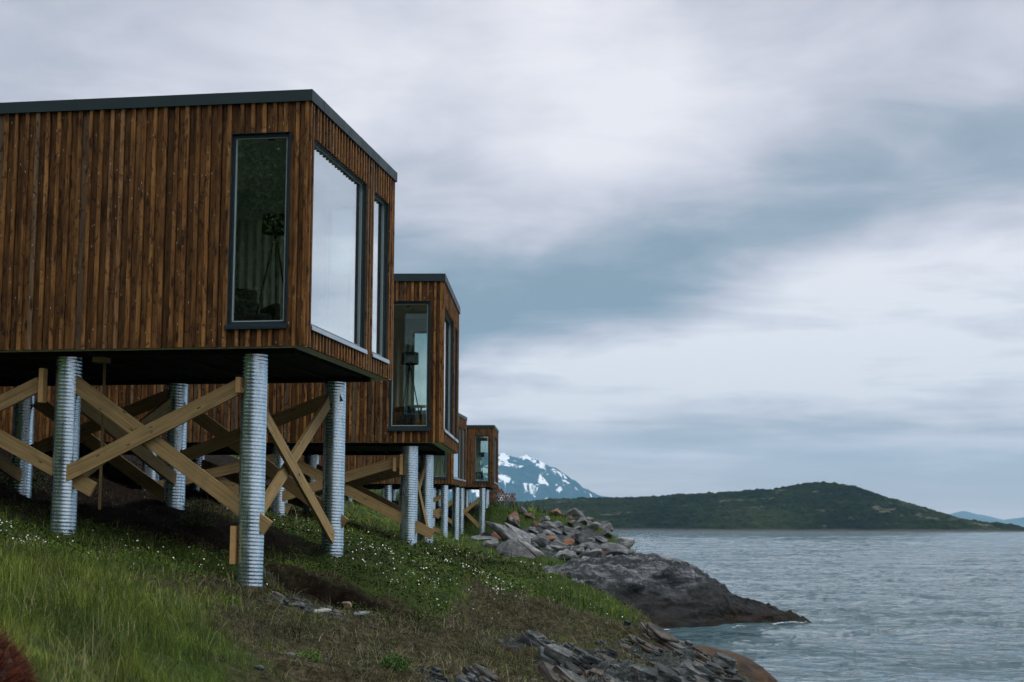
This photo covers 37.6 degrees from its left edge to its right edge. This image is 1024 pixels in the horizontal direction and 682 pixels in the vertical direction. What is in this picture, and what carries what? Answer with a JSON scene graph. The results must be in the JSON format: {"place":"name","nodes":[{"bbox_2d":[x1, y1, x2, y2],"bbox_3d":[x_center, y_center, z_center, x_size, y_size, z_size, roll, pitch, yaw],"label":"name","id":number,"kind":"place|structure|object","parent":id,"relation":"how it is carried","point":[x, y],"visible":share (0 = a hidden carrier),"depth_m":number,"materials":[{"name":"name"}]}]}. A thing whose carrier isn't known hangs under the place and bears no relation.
{"place":"outdoors","nodes":[
{"label":"outdoors","id":0,"kind":"place"},
{"bbox_2d":[0,447,750,681],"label":"ground","id":1,"kind":"structure","parent":0,"point":[315,588],"depth_m":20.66,"materials":[{"name":"plant"}]},
{"bbox_2d":[0,622,48,681],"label":"mossy rock","id":2,"kind":"object","parent":1,"relation":"on","point":[14,667],"visible":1,"depth_m":6.74,"materials":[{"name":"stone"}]},
{"bbox_2d":[0,456,50,491],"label":"shrub","id":3,"kind":"object","parent":1,"relation":"on","point":[36,479],"visible":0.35,"depth_m":24.39,"materials":[{"name":"green plant"}]},
{"bbox_2d":[169,495,222,526],"bbox_3d":[-4.709,2.545,22.436,0.721,0.540,0.726,-3,-8,27],"label":"shrub","id":4,"kind":"object","parent":1,"relation":"on","point":[198,521],"visible":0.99,"depth_m":22.39,"materials":[{"name":"green plant"}]},
{"bbox_2d":[0,89,396,586],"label":"cabin","id":5,"kind":"object","parent":1,"relation":"on","point":[120,217],"visible":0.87,"depth_m":19.69,"materials":[{"name":"wood"}]},
{"bbox_2d":[234,288,279,320],"bbox_3d":[-3.863,-0.359,21.345,0.940,0.888,0.875,4,-8,-26],"label":"armchair","id":6,"kind":"object","parent":5,"relation":"on","point":[245,304],"visible":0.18,"depth_m":21.61,"materials":[{"name":"fabric"}]},
{"bbox_2d":[224,131,290,329],"bbox_3d":[-3.240,-1.417,19.298,0.830,2.566,0.166,-1,-7,9],"label":"window","id":7,"kind":"structure","parent":5,"relation":"in","point":[231,324],"depth_m":19.30,"materials":[{"name":"black metal"}]},
{"bbox_2d":[238,219,284,319],"bbox_3d":[-3.596,-0.817,23.588,1.452,2.250,0.074,-1,-7,9],"label":"curtain","id":8,"kind":"object","parent":5,"relation":"hanging from","point":[255,243],"visible":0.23,"depth_m":23.70,"materials":[{"name":"fabric"}]},
{"bbox_2d":[254,213,284,320],"bbox_3d":[-3.157,-0.870,20.262,0.531,1.642,0.508,-1,-7,9],"label":"floor lamp","id":9,"kind":"object","parent":5,"relation":"on","point":[273,224],"visible":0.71,"depth_m":20.17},
{"bbox_2d":[310,141,367,353],"bbox_3d":[-2.396,-1.234,20.672,0.166,2.542,2.790,-1,-7,9],"label":"window","id":10,"kind":"structure","parent":5,"relation":"in","point":[339,196],"depth_m":20.83,"materials":[{"name":"clear glass"}]},
{"bbox_2d":[372,193,389,363],"bbox_3d":[-2.044,-0.966,22.853,0.166,2.542,1.020,-1,-7,9],"label":"window","id":11,"kind":"structure","parent":5,"relation":"in","point":[380,249],"depth_m":23.16,"materials":[{"name":"clear glass"}]},
{"bbox_2d":[0,273,459,544],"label":"cabin","id":12,"kind":"object","parent":1,"relation":"on","point":[427,304],"visible":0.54,"depth_m":29.48,"materials":[{"name":"wood"}]},
{"bbox_2d":[392,339,413,411],"bbox_3d":[-2.916,1.071,33.646,1.452,2.250,0.074,0,-7,2],"label":"curtain","id":13,"kind":"object","parent":12,"relation":"hanging from","point":[400,371],"visible":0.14,"depth_m":33.67,"materials":[{"name":"fabric"}]},
{"bbox_2d":[392,406,415,424],"bbox_3d":[-2.614,1.491,31.077,0.940,0.888,0.875,6,-9,-38],"label":"armchair","id":14,"kind":"object","parent":12,"relation":"on","point":[410,416],"visible":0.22,"depth_m":30.96,"materials":[{"name":"fabric"}]},
{"bbox_2d":[387,300,430,430],"bbox_3d":[-2.003,0.483,29.437,0.830,2.566,0.166,0,-7,2],"label":"window","id":15,"kind":"structure","parent":12,"relation":"in","point":[391,427],"depth_m":29.37,"materials":[{"name":"grey metal"}]},
{"bbox_2d":[399,352,419,424],"bbox_3d":[-2.100,1.061,30.658,0.532,1.642,0.508,6,-9,-38],"label":"floor lamp","id":16,"kind":"object","parent":12,"relation":"on","point":[409,358],"visible":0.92,"depth_m":30.57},
{"bbox_2d":[409,405,425,424],"bbox_3d":[-1.822,1.558,30.130,0.497,0.525,0.497,0,-7,2],"label":"side table","id":17,"kind":"object","parent":12,"relation":"on","point":[418,406],"visible":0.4,"depth_m":30.11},
{"bbox_2d":[412,331,426,369],"bbox_3d":[-1.872,1.006,33.909,0.772,2.482,0.082,0,-7,2],"label":"window","id":18,"kind":"structure","parent":12,"relation":"in","point":[413,332],"depth_m":34.02,"materials":[{"name":"grey metal"}]},
{"bbox_2d":[444,310,454,439],"bbox_3d":[-1.346,0.677,30.909,0.166,2.542,2.790,0,-7,2],"label":"window","id":19,"kind":"structure","parent":12,"relation":"in","point":[448,352],"depth_m":32.02,"materials":[{"name":"grey metal"}]},
{"bbox_2d":[454,330,458,442],"bbox_3d":[-1.282,0.947,33.116,0.166,2.542,1.020,0,-7,2],"label":"window","id":20,"kind":"structure","parent":12,"relation":"in","point":[455,422],"depth_m":33.58,"materials":[{"name":"grey metal"}]},
{"bbox_2d":[219,592,244,605],"bbox_3d":[-3.192,2.936,16.969,0.385,0.209,0.398,5,-8,-33],"label":"shrub","id":21,"kind":"object","parent":1,"relation":"on","point":[230,600],"visible":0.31,"depth_m":16.93,"materials":[{"name":"green plant"}]},
{"bbox_2d":[266,591,284,600],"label":"slate rock","id":22,"kind":"object","parent":1,"relation":"on","point":[278,595],"visible":0.56,"depth_m":18.50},
{"bbox_2d":[278,599,291,606],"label":"slate rock","id":23,"kind":"object","parent":1,"relation":"on","point":[285,602],"visible":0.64,"depth_m":17.23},
{"bbox_2d":[288,603,304,608],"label":"stone","id":24,"kind":"object","parent":1,"relation":"on","point":[301,606],"visible":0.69,"depth_m":17.23,"materials":[{"name":"stone"}]},
{"bbox_2d":[295,645,326,662],"bbox_3d":[-1.822,2.847,13.568,0.312,0.205,0.338,0,-7,0],"label":"shrub","id":25,"kind":"object","parent":1,"relation":"on","point":[310,654],"visible":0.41,"depth_m":13.54,"materials":[{"name":"green plant"}]},
{"bbox_2d":[0,508,622,633],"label":"flowers","id":26,"kind":"object","parent":1,"relation":"on","point":[365,561],"visible":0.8,"depth_m":23.72,"materials":[{"name":"white plant"}]},
{"bbox_2d":[315,608,330,612],"bbox_3d":[-2.148,3.053,17.058,0.200,0.034,0.048,-6,-3,-6],"label":"offcut","id":27,"kind":"object","parent":1,"relation":"on","point":[321,610],"visible":0.91,"depth_m":17.04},
{"bbox_2d":[0,492,658,660],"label":"ground cover","id":28,"kind":"object","parent":1,"relation":"on","point":[407,564],"visible":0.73,"depth_m":22.91,"materials":[{"name":"green plant"}]},
{"bbox_2d":[318,606,341,616],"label":"slate rock","id":29,"kind":"object","parent":1,"relation":"on","point":[333,610],"visible":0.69,"depth_m":17.23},
{"bbox_2d":[0,451,692,681],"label":"dark heather","id":30,"kind":"object","parent":1,"relation":"on","point":[111,497],"visible":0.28,"depth_m":22.49,"materials":[{"name":"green plant"}]},
{"bbox_2d":[341,601,351,609],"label":"stone","id":31,"kind":"object","parent":1,"relation":"on","point":[347,603],"visible":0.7,"depth_m":20.57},
{"bbox_2d":[3,473,737,681],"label":"dead stalks","id":32,"kind":"object","parent":1,"relation":"on","point":[370,624],"visible":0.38,"depth_m":16.54,"materials":[{"name":"brown plant"}]},
{"bbox_2d":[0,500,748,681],"bbox_3d":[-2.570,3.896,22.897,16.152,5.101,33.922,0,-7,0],"label":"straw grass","id":33,"kind":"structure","parent":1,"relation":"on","point":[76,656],"depth_m":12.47,"materials":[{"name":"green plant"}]},
{"bbox_2d":[9,476,739,681],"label":"moss","id":34,"kind":"object","parent":1,"relation":"on","point":[489,629],"visible":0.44,"depth_m":16.66,"materials":[{"name":"green plant"}]},
{"bbox_2d":[0,452,756,681],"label":"heath","id":35,"kind":"object","parent":1,"relation":"on","point":[426,652],"visible":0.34,"depth_m":16.39,"materials":[{"name":"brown plant"}]},
{"bbox_2d":[299,410,466,539],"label":"cabin","id":36,"kind":"object","parent":1,"relation":"on","point":[454,476],"visible":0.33,"depth_m":68.32,"materials":[{"name":"weathered timber"},{"name":"dark green steel"},{"name":"glass"}]},
{"bbox_2d":[433,454,446,478],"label":"window","id":37,"kind":"structure","parent":36,"relation":"in","point":[434,477],"depth_m":67.83,"materials":[{"name":"grey metal"}]},
{"bbox_2d":[454,426,461,480],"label":"window","id":38,"kind":"structure","parent":36,"relation":"in","point":[457,457],"depth_m":70.33,"materials":[{"name":"glass"}]},
{"bbox_2d":[463,428,465,481],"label":"window","id":39,"kind":"structure","parent":36,"relation":"in","point":[463,428],"depth_m":72.06,"materials":[{"name":"grey metal"}]},
{"bbox_2d":[376,650,413,669],"bbox_3d":[-1.091,2.968,13.949,0.369,0.238,0.374,0,-7,0],"label":"shrub","id":40,"kind":"object","parent":1,"relation":"on","point":[389,661],"visible":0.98,"depth_m":13.91,"materials":[{"name":"green plant"}]},
{"bbox_2d":[364,425,498,534],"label":"cabin","id":41,"kind":"object","parent":1,"relation":"on","point":[477,435],"visible":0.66,"depth_m":80.95,"materials":[{"name":"wood"},{"name":"glass"},{"name":"galvanised steel"}]},
{"bbox_2d":[475,452,483,480],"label":"floor lamp","id":42,"kind":"object","parent":41,"relation":"on","point":[480,454],"visible":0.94,"depth_m":81.99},
{"bbox_2d":[474,435,488,482],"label":"window","id":43,"kind":"structure","parent":41,"relation":"in","point":[475,435],"depth_m":80.88,"materials":[{"name":"grey metal"}]},
{"bbox_2d":[494,437,496,483],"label":"window","id":44,"kind":"structure","parent":41,"relation":"in","point":[495,440],"depth_m":83.53,"materials":[{"name":"grey metal"}]},
{"bbox_2d":[417,666,447,681],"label":"slate rock","id":45,"kind":"object","parent":1,"relation":"on","point":[438,674],"visible":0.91,"depth_m":14.14,"materials":[{"name":"stone"}]},
{"bbox_2d":[233,455,636,565],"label":"crest grass","id":46,"kind":"structure","parent":1,"relation":"on","point":[531,508],"depth_m":82.41,"materials":[{"name":"green plant"}]},
{"bbox_2d":[455,672,479,681],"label":"slate rock","id":47,"kind":"object","parent":1,"relation":"on","point":[469,677],"visible":1,"depth_m":14.12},
{"bbox_2d":[461,663,500,681],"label":"slate rock","id":48,"kind":"object","parent":1,"relation":"on","point":[476,669],"visible":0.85,"depth_m":14.34,"materials":[{"name":"stone"}]},
{"bbox_2d":[471,535,491,540],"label":"bedrock","id":49,"kind":"structure","parent":1,"relation":"on","point":[480,538],"depth_m":74.18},
{"bbox_2d":[476,675,490,681],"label":"slate rock","id":50,"kind":"object","parent":1,"relation":"on","point":[482,678],"visible":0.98,"depth_m":14.20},
{"bbox_2d":[482,540,498,547],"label":"boulder","id":51,"kind":"object","parent":1,"relation":"on","point":[489,543],"visible":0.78,"depth_m":71.72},
{"bbox_2d":[489,487,515,502],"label":"reddish shrub","id":52,"kind":"object","parent":1,"relation":"on","point":[496,492],"visible":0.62,"depth_m":85.56,"materials":[{"name":"plant"}]},
{"bbox_2d":[486,521,523,540],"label":"bedrock","id":53,"kind":"structure","parent":1,"relation":"on","point":[503,532],"depth_m":74.58,"materials":[{"name":"stone"}]},
{"bbox_2d":[506,511,519,522],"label":"boulder","id":54,"kind":"object","parent":1,"relation":"on","point":[515,516],"visible":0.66,"depth_m":82.48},
{"bbox_2d":[508,517,519,528],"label":"boulder","id":55,"kind":"object","parent":1,"relation":"on","point":[513,521],"visible":0.98,"depth_m":79.16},
{"bbox_2d":[496,538,536,558],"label":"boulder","id":56,"kind":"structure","parent":1,"relation":"on","point":[515,547],"depth_m":70.75,"materials":[{"name":"stone"}]},
{"bbox_2d":[504,522,532,540],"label":"bedrock","id":57,"kind":"structure","parent":1,"relation":"on","point":[522,533],"depth_m":77.11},
{"bbox_2d":[517,634,544,646],"bbox_3d":[0.263,3.623,17.893,0.393,0.195,0.284,35,-1,-7],"label":"slate rock","id":58,"kind":"object","parent":1,"relation":"on","point":[530,639],"visible":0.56,"depth_m":17.85,"materials":[{"name":"stone"}]},
{"bbox_2d":[517,538,544,555],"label":"bedrock","id":59,"kind":"structure","parent":1,"relation":"on","point":[532,549],"depth_m":72.00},
{"bbox_2d":[525,630,552,643],"bbox_3d":[0.347,3.675,18.473,0.460,0.130,0.294,19,15,14],"label":"slate rock","id":60,"kind":"object","parent":1,"relation":"on","point":[540,636],"visible":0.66,"depth_m":18.46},
{"bbox_2d":[531,533,548,546],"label":"boulder","id":61,"kind":"object","parent":1,"relation":"on","point":[541,540],"visible":0.66,"depth_m":74.56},
{"bbox_2d":[543,529,557,537],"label":"boulder","id":62,"kind":"object","parent":1,"relation":"on","point":[546,532],"visible":0.41,"depth_m":77.78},
{"bbox_2d":[530,644,572,665],"bbox_3d":[0.549,3.700,17.403,0.693,0.312,0.449,25,17,30],"label":"slate rock","id":63,"kind":"object","parent":1,"relation":"on","point":[558,655],"visible":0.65,"depth_m":17.34,"materials":[{"name":"stone"}]},
{"bbox_2d":[549,528,563,534],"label":"boulder","id":64,"kind":"object","parent":1,"relation":"on","point":[557,531],"visible":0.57,"depth_m":79.05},
{"bbox_2d":[538,521,556,529],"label":"boulder","id":65,"kind":"object","parent":64,"relation":"on","point":[547,525],"visible":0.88,"depth_m":79.23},
{"bbox_2d":[550,508,563,516],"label":"boulder","id":66,"kind":"object","parent":1,"relation":"on","point":[555,512],"visible":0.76,"depth_m":83.27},
{"bbox_2d":[553,521,563,527],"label":"boulder","id":67,"kind":"object","parent":1,"relation":"on","point":[558,524],"visible":0.43,"depth_m":80.29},
{"bbox_2d":[550,545,567,551],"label":"boulder","id":68,"kind":"object","parent":1,"relation":"on","point":[557,548],"visible":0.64,"depth_m":73.41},
{"bbox_2d":[551,540,570,548],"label":"boulder","id":69,"kind":"object","parent":1,"relation":"on","point":[557,542],"visible":0.36,"depth_m":74.05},
{"bbox_2d":[563,538,574,545],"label":"boulder","id":70,"kind":"object","parent":69,"relation":"on","point":[569,541],"visible":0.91,"depth_m":74.73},
{"bbox_2d":[537,661,587,681],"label":"slate rock","id":71,"kind":"object","parent":1,"relation":"on","point":[546,669],"visible":0.97,"depth_m":16.25,"materials":[{"name":"stone"}]},
{"bbox_2d":[556,550,575,559],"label":"boulder","id":72,"kind":"object","parent":1,"relation":"on","point":[564,553],"visible":0.95,"depth_m":71.77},
{"bbox_2d":[562,526,577,534],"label":"boulder","id":73,"kind":"object","parent":1,"relation":"on","point":[567,530],"visible":0.52,"depth_m":79.06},
{"bbox_2d":[559,661,584,678],"bbox_3d":[0.704,3.734,16.622,0.470,0.248,0.245,29,17,10],"label":"slate rock","id":74,"kind":"object","parent":1,"relation":"on","point":[567,665],"visible":0.51,"depth_m":16.60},
{"bbox_2d":[567,520,577,526],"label":"boulder","id":75,"kind":"object","parent":1,"relation":"on","point":[571,522],"visible":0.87,"depth_m":80.88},
{"bbox_2d":[565,508,583,519],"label":"boulder","id":76,"kind":"object","parent":1,"relation":"on","point":[576,513],"visible":0.66,"depth_m":83.24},
{"bbox_2d":[572,545,584,552],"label":"boulder","id":77,"kind":"object","parent":1,"relation":"on","point":[581,547],"visible":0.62,"depth_m":74.50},
{"bbox_2d":[572,531,585,544],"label":"boulder","id":78,"kind":"object","parent":1,"relation":"on","point":[579,537],"visible":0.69,"depth_m":77.05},
{"bbox_2d":[574,647,587,655],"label":"slate rock","id":79,"kind":"object","parent":1,"relation":"on","point":[579,652],"visible":0.25,"depth_m":18.47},
{"bbox_2d":[577,516,586,524],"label":"boulder","id":80,"kind":"object","parent":1,"relation":"on","point":[583,519],"visible":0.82,"depth_m":81.89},
{"bbox_2d":[569,652,598,671],"bbox_3d":[0.832,3.670,17.161,0.379,0.205,0.234,29,4,-10],"label":"slate rock","id":81,"kind":"object","parent":1,"relation":"on","point":[583,661],"visible":0.8,"depth_m":17.12,"materials":[{"name":"stone"}]},
{"bbox_2d":[579,548,601,557],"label":"boulder","id":82,"kind":"object","parent":1,"relation":"on","point":[595,553],"visible":0.41,"depth_m":72.87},
{"bbox_2d":[580,542,601,549],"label":"boulder","id":83,"kind":"object","parent":1,"relation":"on","point":[590,545],"visible":0.35,"depth_m":75.79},
{"bbox_2d":[586,521,598,529],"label":"boulder","id":84,"kind":"object","parent":1,"relation":"on","point":[591,525],"visible":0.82,"depth_m":81.19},
{"bbox_2d":[583,668,604,679],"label":"slate rock","id":85,"kind":"object","parent":1,"relation":"on","point":[591,672],"visible":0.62,"depth_m":16.79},
{"bbox_2d":[593,536,607,543],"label":"boulder","id":86,"kind":"object","parent":1,"relation":"on","point":[600,539],"visible":0.88,"depth_m":79.29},
{"bbox_2d":[595,652,614,661],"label":"slate rock","id":87,"kind":"object","parent":1,"relation":"on","point":[609,658],"visible":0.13,"depth_m":19.30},
{"bbox_2d":[593,647,618,658],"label":"slate rock","id":88,"kind":"object","parent":1,"relation":"on","point":[611,652],"visible":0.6,"depth_m":19.54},
{"bbox_2d":[601,528,612,537],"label":"boulder","id":89,"kind":"object","parent":1,"relation":"on","point":[607,532],"visible":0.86,"depth_m":80.69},
{"bbox_2d":[602,523,613,530],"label":"boulder","id":90,"kind":"object","parent":1,"relation":"on","point":[606,525],"visible":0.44,"depth_m":83.47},
{"bbox_2d":[604,674,627,681],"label":"slate rock","id":91,"kind":"object","parent":1,"relation":"on","point":[608,677],"visible":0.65,"depth_m":16.99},
{"bbox_2d":[616,537,634,548],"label":"boulder","id":92,"kind":"object","parent":1,"relation":"on","point":[628,542],"visible":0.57,"depth_m":81.41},
{"bbox_2d":[627,634,653,654],"bbox_3d":[1.852,4.329,21.528,0.489,0.130,0.162,32,27,28],"label":"slate rock","id":93,"kind":"object","parent":1,"relation":"on","point":[645,646],"visible":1,"depth_m":21.49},
{"bbox_2d":[634,665,657,681],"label":"slate rock","id":94,"kind":"object","parent":1,"relation":"on","point":[649,672],"visible":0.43,"depth_m":17.86,"materials":[{"name":"stone"}]},
{"bbox_2d":[631,663,681,681],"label":"slate rock","id":95,"kind":"object","parent":1,"relation":"on","point":[667,674],"visible":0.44,"depth_m":18.26,"materials":[{"name":"stone"}]},
{"bbox_2d":[654,648,664,655],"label":"slate rock","id":96,"kind":"object","parent":1,"relation":"on","point":[658,652],"visible":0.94,"depth_m":21.47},
{"bbox_2d":[639,622,684,650],"bbox_3d":[2.391,4.584,22.723,1.110,0.256,0.563,29,10,7],"label":"slate rock","id":97,"kind":"object","parent":1,"relation":"on","point":[660,634],"visible":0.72,"depth_m":22.64,"materials":[{"name":"stone"}]},
{"bbox_2d":[529,553,811,627],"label":"headland rock","id":98,"kind":"object","parent":1,"relation":"on","point":[662,591],"visible":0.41,"depth_m":59.98,"materials":[{"name":"stone"}]},
{"bbox_2d":[672,650,681,657],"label":"slate rock","id":99,"kind":"object","parent":1,"relation":"on","point":[676,653],"visible":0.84,"depth_m":21.87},
{"bbox_2d":[679,640,692,646],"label":"slate rock","id":100,"kind":"object","parent":1,"relation":"on","point":[687,642],"visible":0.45,"depth_m":23.62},
{"bbox_2d":[679,676,695,681],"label":"slate rock","id":101,"kind":"object","parent":1,"relation":"on","point":[690,678],"visible":0.69,"depth_m":20.31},
{"bbox_2d":[689,675,708,681],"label":"slate rock","id":102,"kind":"object","parent":1,"relation":"on","point":[698,677],"visible":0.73,"depth_m":20.78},
{"bbox_2d":[676,659,724,681],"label":"slate rock","id":103,"kind":"object","parent":1,"relation":"on","point":[709,671],"visible":0.81,"depth_m":21.01,"materials":[{"name":"stone"}]},
{"bbox_2d":[694,652,709,661],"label":"slate rock","id":104,"kind":"object","parent":1,"relation":"on","point":[700,657],"visible":0.34,"depth_m":22.46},
{"bbox_2d":[710,657,740,681],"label":"slate rock","id":105,"kind":"object","parent":1,"relation":"on","point":[731,676],"visible":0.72,"depth_m":22.46,"materials":[{"name":"stone"}]},
{"bbox_2d":[714,652,746,677],"bbox_3d":[3.489,5.176,23.766,0.694,0.290,0.590,23,6,12],"label":"slate rock","id":106,"kind":"object","parent":1,"relation":"on","point":[730,661],"visible":0.38,"depth_m":23.69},
{"bbox_2d":[693,645,777,681],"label":"shore rock","id":107,"kind":"object","parent":1,"relation":"on","point":[749,668],"visible":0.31,"depth_m":24.67,"materials":[{"name":"stone"}]},
{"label":"boulder","id":108,"kind":"object","parent":1,"relation":"on","visible":0},
{"bbox_2d":[601,542,628,555],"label":"boulder","id":109,"kind":"object","parent":108,"relation":"on","point":[610,548],"visible":0.72,"depth_m":76.95,"materials":[{"name":"stone"}]},
{"bbox_2d":[475,472,482,480],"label":"armchair","id":110,"kind":"object","parent":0,"point":[479,475],"visible":0.22,"depth_m":82.41,"materials":[{"name":"fabric"}]},
{"bbox_2d":[379,452,606,503],"bbox_3d":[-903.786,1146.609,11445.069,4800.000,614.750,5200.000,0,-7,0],"label":"snowy mountain","id":111,"kind":"structure","parent":0,"point":[524,478],"depth_m":10246.08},
{"bbox_2d":[0,0,1023,519],"label":"sky","id":112,"kind":"structure","parent":0,"point":[681,246],"materials":[{"name":"grey"}]},
{"bbox_2d":[494,481,1023,531],"bbox_3d":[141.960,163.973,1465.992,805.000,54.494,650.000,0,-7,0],"label":"island hill","id":113,"kind":"structure","parent":0,"point":[821,506],"depth_m":1264.33,"materials":[{"name":"plant"}]},
{"bbox_2d":[612,530,1023,681],"bbox_3d":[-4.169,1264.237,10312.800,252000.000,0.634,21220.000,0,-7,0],"label":"water","id":114,"kind":"structure","parent":0,"point":[919,606],"depth_m":82.03,"materials":[{"name":"liquid"}]},
{"bbox_2d":[949,511,1023,526],"bbox_3d":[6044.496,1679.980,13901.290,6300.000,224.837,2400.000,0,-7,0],"label":"distant mountain","id":115,"kind":"structure","parent":0,"point":[982,518],"depth_m":13521.01,"materials":[{"name":"stone"}]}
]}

